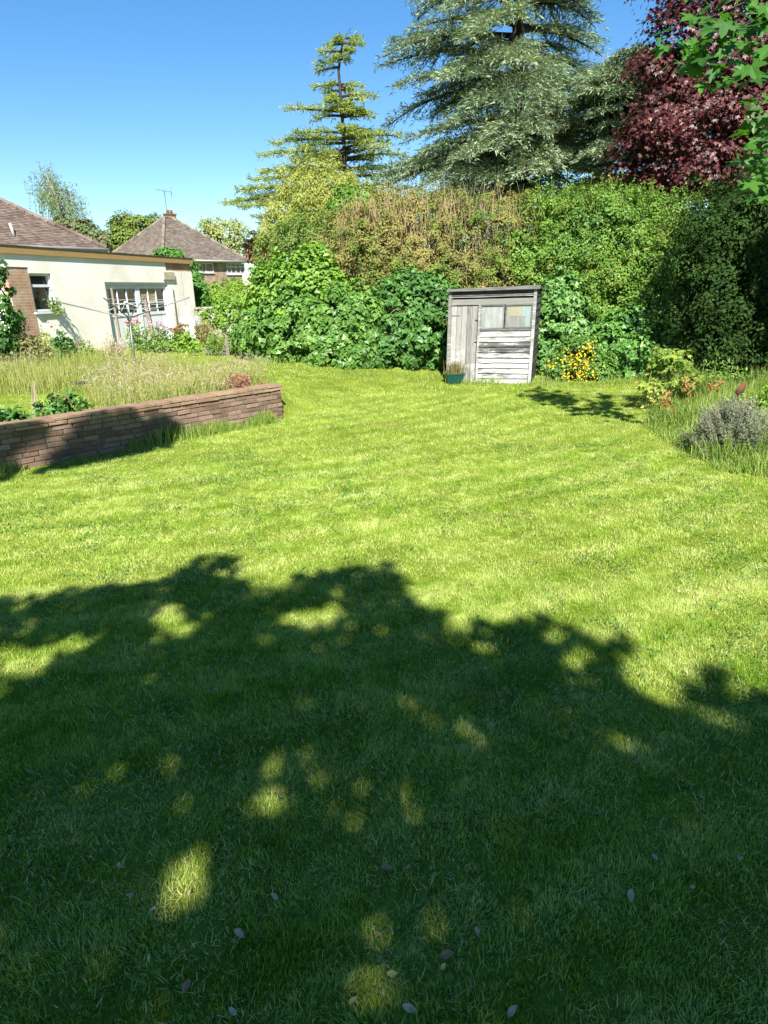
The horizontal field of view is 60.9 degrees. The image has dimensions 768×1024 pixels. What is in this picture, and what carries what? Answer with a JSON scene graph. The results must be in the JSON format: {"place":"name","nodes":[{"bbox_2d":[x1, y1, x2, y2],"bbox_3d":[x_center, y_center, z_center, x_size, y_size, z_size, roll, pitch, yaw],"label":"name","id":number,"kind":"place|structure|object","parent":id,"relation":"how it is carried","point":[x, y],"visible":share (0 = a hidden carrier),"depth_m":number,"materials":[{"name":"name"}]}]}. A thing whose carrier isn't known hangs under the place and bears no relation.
{"place":"outdoors","nodes":[
{"label":"outdoors","id":0,"kind":"place"},
{"bbox_2d":[0,338,276,407],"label":"meadow grass","id":1,"kind":"structure","parent":0,"point":[56,377],"depth_m":12.64,"materials":[{"name":"green plant"}]},
{"bbox_2d":[0,289,767,1023],"bbox_3d":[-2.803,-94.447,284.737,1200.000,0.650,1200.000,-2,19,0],"label":"lawn","id":2,"kind":"structure","parent":0,"point":[494,889],"depth_m":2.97,"materials":[{"name":"plant"}]},
{"bbox_2d":[0,259,26,364],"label":"ivy column","id":3,"kind":"structure","parent":2,"relation":"on","point":[11,318],"depth_m":14.82,"materials":[{"name":"green plant"}]},
{"bbox_2d":[0,404,30,421],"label":"dark border plant","id":4,"kind":"object","parent":2,"relation":"on","point":[10,415],"visible":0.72,"depth_m":9.22,"materials":[{"name":"green plant"}]},
{"bbox_2d":[15,322,37,353],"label":"red stemmed plant","id":5,"kind":"object","parent":2,"relation":"on","point":[24,329],"visible":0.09,"depth_m":15.75,"materials":[{"name":"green plant"}]},
{"bbox_2d":[32,379,37,413],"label":"pale stalks","id":6,"kind":"object","parent":2,"relation":"on","point":[33,391],"visible":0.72,"depth_m":10.22,"materials":[{"name":"beige plant"}]},
{"bbox_2d":[15,329,56,363],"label":"dry brown plant","id":7,"kind":"object","parent":2,"relation":"on","point":[30,346],"visible":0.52,"depth_m":15.21,"materials":[{"name":"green plant"}]},
{"bbox_2d":[27,325,64,358],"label":"yellowing shrub","id":8,"kind":"object","parent":2,"relation":"on","point":[43,336],"visible":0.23,"depth_m":15.80,"materials":[{"name":"yellow plant"}]},
{"bbox_2d":[0,197,109,251],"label":"tiled roof house","id":9,"kind":"structure","parent":2,"relation":"on","point":[19,225],"depth_m":27.49,"materials":[{"name":"red tile"}]},
{"bbox_2d":[22,159,94,223],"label":"weeping birch","id":10,"kind":"object","parent":2,"relation":"on","point":[52,192],"visible":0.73,"depth_m":49.80,"materials":[{"name":"green plant"}]},
{"bbox_2d":[27,390,95,418],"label":"dark border plant","id":11,"kind":"object","parent":2,"relation":"on","point":[62,405],"visible":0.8,"depth_m":9.79,"materials":[{"name":"green plant"}]},
{"bbox_2d":[46,329,78,362],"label":"dark leafed weed","id":12,"kind":"object","parent":2,"relation":"on","point":[60,342],"visible":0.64,"depth_m":15.56,"materials":[{"name":"green plant"}]},
{"bbox_2d":[73,340,84,352],"bbox_3d":[-8.713,-4.563,18.263,0.677,0.459,0.414,-5,19,-11],"label":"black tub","id":13,"kind":"object","parent":2,"relation":"on","point":[79,344],"visible":0.16,"depth_m":18.10,"materials":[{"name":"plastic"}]},
{"bbox_2d":[70,381,91,396],"bbox_3d":[-4.826,-1.861,10.422,0.319,0.462,0.175,-2,19,0],"label":"dead seed head","id":14,"kind":"object","parent":2,"relation":"on","point":[80,382],"visible":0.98,"depth_m":10.38},
{"bbox_2d":[53,215,110,251],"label":"mixed shrub tree","id":15,"kind":"object","parent":2,"relation":"on","point":[82,226],"visible":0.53,"depth_m":47.05,"materials":[{"name":"green plant"}]},
{"bbox_2d":[70,340,104,360],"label":"rambling weed","id":16,"kind":"object","parent":2,"relation":"on","point":[82,349],"visible":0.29,"depth_m":15.96,"materials":[{"name":"green plant"}]},
{"bbox_2d":[0,244,195,351],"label":"flat roofed extension","id":17,"kind":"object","parent":2,"relation":"on","point":[36,275],"visible":0.62,"depth_m":19.25,"materials":[{"name":"paint"}]},
{"bbox_2d":[29,273,61,313],"bbox_3d":[-9.136,-5.839,17.466,0.220,1.015,0.920,3,19,14],"label":"window","id":18,"kind":"structure","parent":17,"relation":"in","point":[40,283],"depth_m":17.51,"materials":[{"name":"white paint"}]},
{"bbox_2d":[42,290,64,314],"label":"window creeper","id":19,"kind":"object","parent":17,"relation":"hanging from","point":[53,306],"depth_m":17.63,"materials":[{"name":"green plant"}]},
{"bbox_2d":[106,286,143,347],"bbox_3d":[-8.308,-6.170,20.965,0.060,2.068,1.650,3,19,14],"label":"garage door","id":20,"kind":"structure","parent":17,"relation":"in","point":[120,292],"depth_m":20.84,"materials":[{"name":"white paint"}]},
{"bbox_2d":[137,286,170,339],"bbox_3d":[-7.897,-6.697,22.483,0.060,2.068,1.650,3,19,14],"label":"garage door","id":21,"kind":"structure","parent":17,"relation":"in","point":[157,293],"depth_m":22.44,"materials":[{"name":"white paint"}]},
{"bbox_2d":[78,327,130,356],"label":"border grasses","id":22,"kind":"object","parent":2,"relation":"on","point":[109,342],"visible":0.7,"depth_m":17.24,"materials":[{"name":"beige plant"}]},
{"bbox_2d":[110,288,121,340],"bbox_3d":[-8.037,-5.904,19.564,0.106,1.533,0.068,-2,19,0],"label":"leaning post","id":23,"kind":"object","parent":2,"relation":"on","point":[115,312],"visible":0.93,"depth_m":19.55,"materials":[{"name":"brown wood"}]},
{"bbox_2d":[58,297,189,362],"bbox_3d":[-5.574,-3.765,14.222,1.818,1.746,2.599,-18,25,-40],"label":"rotary clothes line","id":24,"kind":"object","parent":2,"relation":"on","point":[129,318],"visible":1,"depth_m":14.09,"materials":[{"name":"grey metal"}]},
{"bbox_2d":[102,208,160,251],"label":"broadleaf tree","id":25,"kind":"object","parent":2,"relation":"on","point":[119,234],"visible":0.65,"depth_m":56.07,"materials":[{"name":"green plant"}]},
{"bbox_2d":[123,317,150,350],"bbox_3d":[-7.286,-5.221,19.242,0.804,1.037,0.981,-12,21,-27],"label":"pink valerian","id":26,"kind":"object","parent":2,"relation":"on","point":[137,340],"visible":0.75,"depth_m":19.19,"materials":[{"name":"green plant"}]},
{"bbox_2d":[0,383,282,471],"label":"brick garden wall","id":27,"kind":"structure","parent":2,"relation":"on","point":[44,440],"depth_m":9.40,"materials":[{"name":"brown brick"}]},
{"bbox_2d":[143,298,154,340],"bbox_3d":[-7.402,-5.993,20.596,0.247,1.439,0.121,-2,19,0],"label":"leaning post","id":28,"kind":"object","parent":2,"relation":"on","point":[148,315],"visible":0.57,"depth_m":20.50,"materials":[{"name":"brown wood"}]},
{"bbox_2d":[0,408,304,476],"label":"wall foot grass","id":29,"kind":"structure","parent":2,"relation":"on","point":[200,431],"depth_m":10.13,"materials":[{"name":"green plant"}]},
{"bbox_2d":[134,336,180,352],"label":"leafy weed","id":30,"kind":"object","parent":2,"relation":"on","point":[150,345],"visible":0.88,"depth_m":18.40,"materials":[{"name":"green plant"}]},
{"bbox_2d":[148,320,171,344],"bbox_3d":[-6.638,-5.287,19.522,0.734,0.894,0.701,10,22,31],"label":"white valerian","id":31,"kind":"object","parent":2,"relation":"on","point":[161,334],"visible":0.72,"depth_m":19.40,"materials":[{"name":"green plant"}]},
{"bbox_2d":[112,187,246,296],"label":"brick house","id":32,"kind":"structure","parent":2,"relation":"on","point":[217,260],"depth_m":50.54,"materials":[{"name":"brown tile"}]},
{"bbox_2d":[198,263,214,273],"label":"window","id":33,"kind":"structure","parent":32,"relation":"in","point":[206,272],"depth_m":49.97,"materials":[{"name":"white plastic"}]},
{"bbox_2d":[226,263,245,274],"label":"window","id":34,"kind":"structure","parent":32,"relation":"in","point":[243,266],"depth_m":52.14,"materials":[{"name":"white plastic"}]},
{"bbox_2d":[167,321,195,347],"bbox_3d":[-6.271,-5.311,19.802,1.166,0.873,1.040,-12,21,-29],"label":"red valerian","id":35,"kind":"object","parent":2,"relation":"on","point":[178,331],"visible":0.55,"depth_m":19.61,"materials":[{"name":"green plant"}]},
{"bbox_2d":[152,245,212,306],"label":"climbing plant","id":36,"kind":"object","parent":2,"relation":"on","point":[201,289],"visible":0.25,"depth_m":25.84,"materials":[{"name":"green plant"}]},
{"bbox_2d":[182,979,190,991],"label":"fallen leaf","id":37,"kind":"object","parent":2,"relation":"on","point":[186,984],"visible":1,"depth_m":2.07,"materials":[{"name":"plant"}]},
{"bbox_2d":[174,330,200,353],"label":"leafy weed","id":38,"kind":"object","parent":2,"relation":"on","point":[190,341],"visible":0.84,"depth_m":18.10,"materials":[{"name":"green plant"}]},
{"bbox_2d":[191,316,222,344],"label":"dry bramble","id":39,"kind":"object","parent":2,"relation":"on","point":[199,329],"visible":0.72,"depth_m":20.52,"materials":[{"name":"brown plant"}]},
{"bbox_2d":[184,331,236,356],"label":"mixed weeds","id":40,"kind":"object","parent":2,"relation":"on","point":[212,340],"visible":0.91,"depth_m":17.46,"materials":[{"name":"green plant"}]},
{"bbox_2d":[184,306,239,336],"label":"pale garden wall","id":41,"kind":"structure","parent":2,"relation":"on","point":[189,311],"depth_m":23.48,"materials":[{"name":"white paint"}]},
{"bbox_2d":[207,380,227,390],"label":"silver weed","id":42,"kind":"object","parent":2,"relation":"on","point":[218,385],"visible":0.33,"depth_m":11.69,"materials":[{"name":"plant"}]},
{"bbox_2d":[204,337,231,355],"bbox_3d":[-4.221,-4.508,17.810,1.267,0.534,0.674,-4,19,-6],"label":"timber raised bed","id":43,"kind":"object","parent":2,"relation":"on","point":[227,344],"visible":0.43,"depth_m":17.53,"materials":[{"name":"brown wood"}]},
{"bbox_2d":[194,296,245,338],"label":"wall ivy","id":44,"kind":"object","parent":2,"relation":"on","point":[223,320],"depth_m":21.97,"materials":[{"name":"green plant"}]},
{"bbox_2d":[195,212,254,264],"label":"pale ash tree","id":45,"kind":"object","parent":2,"relation":"on","point":[212,230],"visible":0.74,"depth_m":60.03,"materials":[{"name":"green plant"}]},
{"bbox_2d":[228,1007,236,1015],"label":"fallen leaf","id":46,"kind":"object","parent":2,"relation":"on","point":[232,1010],"visible":1,"depth_m":1.99,"materials":[{"name":"grey plant"}]},
{"bbox_2d":[209,284,256,309],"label":"rounded box bush","id":47,"kind":"object","parent":2,"relation":"on","point":[222,294],"visible":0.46,"depth_m":26.21,"materials":[{"name":"green plant"}]},
{"bbox_2d":[204,259,262,307],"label":"clipped hedge","id":48,"kind":"object","parent":2,"relation":"on","point":[214,286],"visible":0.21,"depth_m":29.74,"materials":[{"name":"green plant"}]},
{"bbox_2d":[234,928,244,937],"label":"fallen leaf","id":49,"kind":"object","parent":2,"relation":"on","point":[237,931],"visible":1,"depth_m":2.24,"materials":[{"name":"grey plant"}]},
{"bbox_2d":[222,372,265,389],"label":"red leaved plant","id":50,"kind":"object","parent":2,"relation":"on","point":[240,384],"visible":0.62,"depth_m":11.74,"materials":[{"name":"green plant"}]},
{"bbox_2d":[243,236,281,266],"bbox_3d":[-6.614,-13.147,36.588,1.867,4.798,3.592,-9,20,-20],"label":"reddish tree","id":51,"kind":"object","parent":2,"relation":"on","point":[248,253],"visible":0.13,"depth_m":36.85,"materials":[{"name":"brown plant"}]},
{"bbox_2d":[236,219,296,252],"bbox_3d":[-6.023,-13.840,37.486,4.480,5.927,2.345,-2,19,0],"label":"dark cedar","id":52,"kind":"object","parent":2,"relation":"on","point":[249,240],"visible":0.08,"depth_m":36.40,"materials":[{"name":"green plant"}]},
{"bbox_2d":[271,893,277,899],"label":"fallen leaf","id":53,"kind":"object","parent":2,"relation":"on","point":[274,896],"visible":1,"depth_m":2.37,"materials":[{"name":"grey plant"}]},
{"bbox_2d":[233,241,367,356],"bbox_3d":[-2.133,-5.672,17.522,3.838,3.055,2.729,-2,19,0],"label":"laurel bush","id":54,"kind":"object","parent":2,"relation":"on","point":[299,270],"visible":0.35,"depth_m":16.87,"materials":[{"name":"green plant"}]},
{"bbox_2d":[250,205,358,280],"bbox_3d":[-2.420,-7.608,20.933,4.622,4.111,2.346,9,22,30],"label":"olive shrub","id":55,"kind":"object","parent":2,"relation":"on","point":[287,230],"visible":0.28,"depth_m":20.40,"materials":[{"name":"green plant"}]},
{"bbox_2d":[254,142,359,258],"bbox_3d":[-2.235,-9.044,22.055,4.402,6.105,2.569,-2,19,0],"label":"golden conifer","id":56,"kind":"object","parent":2,"relation":"on","point":[314,198],"visible":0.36,"depth_m":21.33,"materials":[{"name":"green plant"}]},
{"bbox_2d":[230,278,400,369],"bbox_3d":[-1.812,-4.750,16.691,4.628,2.294,2.368,-2,19,0],"label":"ivy bush","id":57,"kind":"object","parent":2,"relation":"on","point":[344,334],"visible":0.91,"depth_m":16.11,"materials":[{"name":"green plant"}]},
{"bbox_2d":[217,28,413,243],"bbox_3d":[-3.193,-14.772,29.931,9.616,12.363,4.455,-2,19,0],"label":"layered cedar","id":58,"kind":"object","parent":2,"relation":"on","point":[355,131],"visible":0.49,"depth_m":28.99,"materials":[{"name":"green plant"}]},
{"bbox_2d":[319,179,379,235],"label":"fresh green shrub","id":59,"kind":"object","parent":2,"relation":"on","point":[348,193],"visible":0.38,"depth_m":19.27,"materials":[{"name":"green plant"}]},
{"bbox_2d":[349,996,357,1003],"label":"fallen leaf","id":60,"kind":"object","parent":2,"relation":"on","point":[352,999],"visible":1,"depth_m":2.02,"materials":[{"name":"green plant"}]},
{"bbox_2d":[0,438,767,1023],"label":"clover patches","id":61,"kind":"object","parent":2,"relation":"on","point":[388,928],"visible":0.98,"depth_m":3.84,"materials":[{"name":"green plant"}]},
{"bbox_2d":[380,864,391,869],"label":"fallen leaf","id":62,"kind":"object","parent":2,"relation":"on","point":[384,866],"visible":1,"depth_m":2.48,"materials":[{"name":"grey plant"}]},
{"bbox_2d":[387,970,397,976],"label":"fallen leaf","id":63,"kind":"object","parent":2,"relation":"on","point":[390,973],"visible":1,"depth_m":2.09,"materials":[{"name":"plant"}]},
{"bbox_2d":[402,1003,416,1012],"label":"fallen leaf","id":64,"kind":"object","parent":2,"relation":"on","point":[408,1006],"visible":1,"depth_m":1.99,"materials":[{"name":"grey plant"}]},
{"bbox_2d":[368,267,460,370],"bbox_3d":[0.729,-4.893,16.774,2.994,2.684,2.188,-2,19,0],"label":"ivy thicket","id":65,"kind":"object","parent":2,"relation":"on","point":[416,324],"visible":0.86,"depth_m":16.30,"materials":[{"name":"green plant"}]},
{"bbox_2d":[304,177,554,303],"bbox_3d":[1.561,-6.603,18.180,7.486,5.021,2.831,-2,19,0],"label":"dying hedge","id":66,"kind":"object","parent":2,"relation":"on","point":[394,216],"visible":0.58,"depth_m":17.29,"materials":[{"name":"brown plant"}]},
{"bbox_2d":[440,963,445,969],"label":"fallen leaf","id":67,"kind":"object","parent":2,"relation":"on","point":[443,966],"visible":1,"depth_m":2.11,"materials":[{"name":"green plant"}]},
{"bbox_2d":[440,950,452,958],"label":"fallen leaf","id":68,"kind":"object","parent":2,"relation":"on","point":[445,954],"visible":1,"depth_m":2.15,"materials":[{"name":"plant"}]},
{"bbox_2d":[248,354,662,387],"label":"hedge foot grass","id":69,"kind":"structure","parent":2,"relation":"on","point":[542,380],"depth_m":14.98,"materials":[{"name":"green plant"}]},
{"bbox_2d":[443,360,467,383],"bbox_3d":[1.671,-3.302,15.236,0.622,0.572,0.576,-9,20,-20],"label":"green planter","id":70,"kind":"object","parent":2,"relation":"on","point":[453,374],"visible":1,"depth_m":15.13,"materials":[{"name":"plastic"}]},
{"bbox_2d":[446,285,543,383],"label":"timber shed","id":71,"kind":"structure","parent":2,"relation":"on","point":[493,330],"depth_m":14.83,"materials":[{"name":"wood"}]},
{"bbox_2d":[450,306,477,381],"bbox_3d":[1.843,-3.856,15.081,0.660,1.716,0.053,4,19,16],"label":"door","id":72,"kind":"structure","parent":71,"relation":"in","point":[463,345],"depth_m":15.02,"materials":[{"name":"wood"}]},
{"bbox_2d":[480,305,504,328],"bbox_3d":[2.442,-4.399,14.708,0.535,0.513,0.042,4,19,16],"label":"window","id":73,"kind":"structure","parent":71,"relation":"in","point":[492,316],"depth_m":14.72,"materials":[{"name":"grey glass"}]},
{"bbox_2d":[504,304,532,327],"bbox_3d":[2.998,-4.361,14.547,0.608,0.513,0.042,4,19,16],"label":"window","id":74,"kind":"structure","parent":71,"relation":"in","point":[516,315],"depth_m":14.55,"materials":[{"name":"multicoloured glass"}]},
{"bbox_2d":[367,0,624,231],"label":"great cedar","id":75,"kind":"object","parent":2,"relation":"on","point":[488,155],"visible":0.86,"depth_m":21.76,"materials":[{"name":"green plant"}]},
{"bbox_2d":[507,1005,517,1016],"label":"fallen leaf","id":76,"kind":"object","parent":2,"relation":"on","point":[512,1010],"visible":1,"depth_m":1.98,"materials":[{"name":"grey plant"}]},
{"bbox_2d":[536,265,595,375],"bbox_3d":[4.495,-4.765,16.316,1.917,2.690,1.695,-2,19,0],"label":"climbing ivy","id":77,"kind":"object","parent":2,"relation":"on","point":[567,301],"visible":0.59,"depth_m":16.01,"materials":[{"name":"green plant"}]},
{"bbox_2d":[540,331,621,381],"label":"yellow flowering shrub","id":78,"kind":"object","parent":2,"relation":"on","point":[589,369],"visible":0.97,"depth_m":15.04,"materials":[{"name":"green plant"}]},
{"bbox_2d":[487,181,707,346],"bbox_3d":[5.826,-6.099,16.933,6.046,4.736,3.800,-2,19,0],"label":"privet hedge","id":79,"kind":"object","parent":2,"relation":"on","point":[569,252],"visible":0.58,"depth_m":16.35,"materials":[{"name":"green plant"}]},
{"bbox_2d":[330,179,715,309],"bbox_3d":[3.511,-6.673,16.872,9.879,3.369,2.849,4,19,15],"label":"tangled shrub","id":80,"kind":"object","parent":79,"relation":"on","point":[532,239],"visible":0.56,"depth_m":16.79,"materials":[{"name":"green plant"}]},
{"bbox_2d":[527,172,701,224],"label":"hedge shoots","id":81,"kind":"object","parent":79,"relation":"attached to","point":[549,209],"visible":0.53,"depth_m":16.45,"materials":[{"name":"green plant"}]},
{"bbox_2d":[523,40,733,251],"bbox_3d":[8.156,-10.082,20.907,7.184,8.860,5.098,-2,19,0],"label":"grey cedar","id":82,"kind":"object","parent":2,"relation":"on","point":[593,125],"visible":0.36,"depth_m":19.96,"materials":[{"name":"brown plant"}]},
{"bbox_2d":[627,889,633,901],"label":"fallen leaf","id":83,"kind":"object","parent":2,"relation":"on","point":[630,894],"visible":1,"depth_m":2.33,"materials":[{"name":"grey plant"}]},
{"bbox_2d":[563,290,741,380],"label":"ivy bank","id":84,"kind":"structure","parent":2,"relation":"on","point":[632,337],"depth_m":15.21,"materials":[{"name":"green plant"}]},
{"bbox_2d":[635,378,674,409],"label":"pale leaved weed","id":85,"kind":"object","parent":2,"relation":"on","point":[655,397],"visible":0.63,"depth_m":11.30,"materials":[{"name":"green plant"}]},
{"bbox_2d":[660,392,675,423],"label":"red tipped shoot","id":86,"kind":"object","parent":2,"relation":"on","point":[664,401],"visible":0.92,"depth_m":9.83,"materials":[{"name":"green plant"}]},
{"bbox_2d":[633,345,705,397],"bbox_3d":[4.975,-2.375,11.473,1.347,1.090,1.016,-2,19,0],"label":"maple sapling","id":87,"kind":"object","parent":2,"relation":"on","point":[665,356],"visible":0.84,"depth_m":11.29,"materials":[{"name":"green plant"}]},
{"bbox_2d":[662,390,676,419],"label":"red tipped shoot","id":88,"kind":"object","parent":2,"relation":"on","point":[670,402],"visible":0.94,"depth_m":9.93,"materials":[{"name":"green plant"}]},
{"bbox_2d":[578,0,767,214],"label":"copper maple","id":89,"kind":"object","parent":2,"relation":"on","point":[731,114],"visible":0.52,"depth_m":17.79,"materials":[{"name":"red plant"}]},
{"bbox_2d":[678,371,695,408],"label":"red tipped shoot","id":90,"kind":"object","parent":2,"relation":"on","point":[686,387],"visible":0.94,"depth_m":10.36,"materials":[{"name":"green plant"}]},
{"bbox_2d":[643,362,767,476],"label":"tall bed grass","id":91,"kind":"structure","parent":2,"relation":"on","point":[686,413],"depth_m":9.94,"materials":[{"name":"green plant"}]},
{"bbox_2d":[647,143,767,381],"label":"dark evergreen","id":92,"kind":"object","parent":2,"relation":"on","point":[728,275],"visible":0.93,"depth_m":12.97,"materials":[{"name":"green plant"}]},
{"bbox_2d":[649,0,767,211],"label":"sycamore tree","id":93,"kind":"object","parent":2,"relation":"on","point":[695,49],"visible":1,"depth_m":6.86,"materials":[{"name":"green plant"}]},
{"bbox_2d":[705,379,718,395],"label":"red tipped shoot","id":94,"kind":"object","parent":2,"relation":"on","point":[711,385],"visible":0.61,"depth_m":10.96,"materials":[{"name":"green plant"}]},
{"bbox_2d":[664,354,764,388],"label":"bed weeds","id":95,"kind":"object","parent":2,"relation":"on","point":[725,371],"visible":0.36,"depth_m":12.43,"materials":[{"name":"green plant"}]},
{"bbox_2d":[715,380,725,395],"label":"red tipped shoot","id":96,"kind":"object","parent":2,"relation":"on","point":[720,382],"visible":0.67,"depth_m":10.94,"materials":[{"name":"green plant"}]},
{"bbox_2d":[674,393,767,455],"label":"lavender bush","id":97,"kind":"object","parent":2,"relation":"on","point":[724,421],"visible":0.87,"depth_m":8.09,"materials":[{"name":"grey plant"}]},
{"bbox_2d":[735,382,746,403],"bbox_3d":[4.632,-1.274,8.565,0.122,0.860,0.051,8,21,26],"label":"rusty garden ornament","id":98,"kind":"object","parent":2,"relation":"on","point":[741,388],"visible":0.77,"depth_m":8.45,"materials":[{"name":"brown metal"}]},
{"bbox_2d":[727,382,767,411],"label":"bed weeds","id":99,"kind":"object","parent":2,"relation":"on","point":[764,394],"visible":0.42,"depth_m":10.16,"materials":[{"name":"green plant"}]},
{"bbox_2d":[0,0,767,293],"label":"sky","id":100,"kind":"structure","parent":0,"point":[126,101],"materials":[{"name":"blue"}]},
{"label":"white crate","id":101,"kind":"object","parent":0,"visible":0},
{"bbox_2d":[182,326,197,334],"bbox_3d":[-6.381,-6.032,21.644,0.516,0.278,0.401,3,19,14],"label":"white crate","id":102,"kind":"object","parent":101,"relation":"on","point":[187,328],"visible":0.13,"depth_m":21.45,"materials":[{"name":"plastic"}]},
{"bbox_2d":[180,317,200,325],"bbox_3d":[-6.370,-6.306,21.546,0.516,0.278,0.401,3,19,14],"label":"white crate","id":103,"kind":"object","parent":102,"relation":"on","point":[188,320],"visible":0.68,"depth_m":21.38,"materials":[{"name":"plastic"}]}
]}

